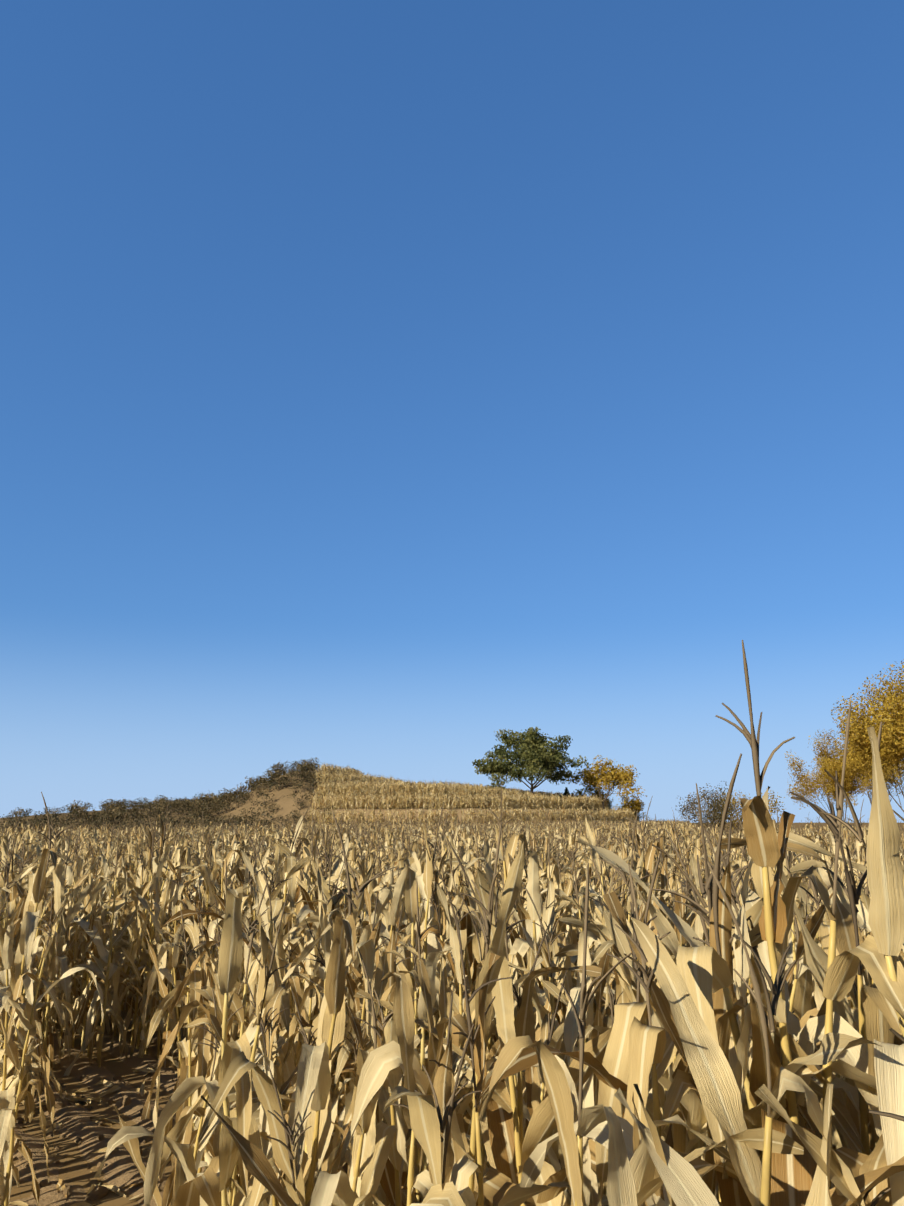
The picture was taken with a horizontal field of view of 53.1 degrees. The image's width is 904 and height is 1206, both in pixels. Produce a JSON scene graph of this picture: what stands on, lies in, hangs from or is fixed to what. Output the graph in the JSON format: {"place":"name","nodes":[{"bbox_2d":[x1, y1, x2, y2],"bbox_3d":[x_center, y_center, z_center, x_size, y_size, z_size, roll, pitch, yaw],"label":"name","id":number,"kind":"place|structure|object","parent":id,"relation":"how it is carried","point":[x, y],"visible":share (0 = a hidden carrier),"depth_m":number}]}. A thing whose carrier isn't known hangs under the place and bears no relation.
{"place":"outdoors","nodes":[
{"label":"outdoors","id":0,"kind":"place"},
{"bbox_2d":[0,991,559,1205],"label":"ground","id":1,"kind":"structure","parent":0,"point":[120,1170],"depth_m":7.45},
{"bbox_2d":[563,787,569,801],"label":"conifer","id":2,"kind":"object","parent":1,"relation":"on","point":[566,790],"visible":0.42,"depth_m":154.11},
{"bbox_2d":[614,795,648,818],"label":"bush","id":3,"kind":"object","parent":1,"relation":"on","point":[636,807],"visible":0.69,"depth_m":157.26},
{"bbox_2d":[676,781,738,831],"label":"bush","id":4,"kind":"object","parent":1,"relation":"on","point":[718,807],"visible":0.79,"depth_m":72.67},
{"bbox_2d":[704,788,784,832],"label":"bush","id":5,"kind":"object","parent":1,"relation":"on","point":[769,808],"visible":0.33,"depth_m":77.02},
{"bbox_2d":[785,722,871,820],"bbox_3d":[23.878,11.973,57.243,5.272,8.803,6.085,2,-14,-10],"label":"tree","id":6,"kind":"object","parent":1,"relation":"on","point":[830,764],"visible":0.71,"depth_m":56.70},
{"bbox_2d":[833,705,903,802],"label":"tree","id":7,"kind":"object","parent":1,"relation":"on","point":[895,774],"visible":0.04,"depth_m":62.33},
{"bbox_2d":[0,771,632,829],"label":"hill","id":8,"kind":"structure","parent":0,"point":[283,802],"depth_m":141.58},
{"bbox_2d":[472,727,588,791],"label":"hill tree","id":9,"kind":"object","parent":8,"relation":"on","point":[534,754],"visible":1,"depth_m":153.45},
{"bbox_2d":[566,755,646,809],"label":"yellow tree","id":10,"kind":"object","parent":8,"relation":"on","point":[595,779],"visible":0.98,"depth_m":155.43},
{"bbox_2d":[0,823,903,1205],"bbox_3d":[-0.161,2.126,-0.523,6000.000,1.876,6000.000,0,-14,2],"label":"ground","id":11,"kind":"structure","parent":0,"point":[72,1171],"depth_m":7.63},
{"bbox_2d":[0,0,903,822],"label":"sky","id":12,"kind":"structure","parent":0,"point":[387,388]},
{"bbox_2d":[831,659,903,811],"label":"tree","id":13,"kind":"object","parent":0,"point":[889,713],"visible":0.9,"depth_m":52.62}
]}

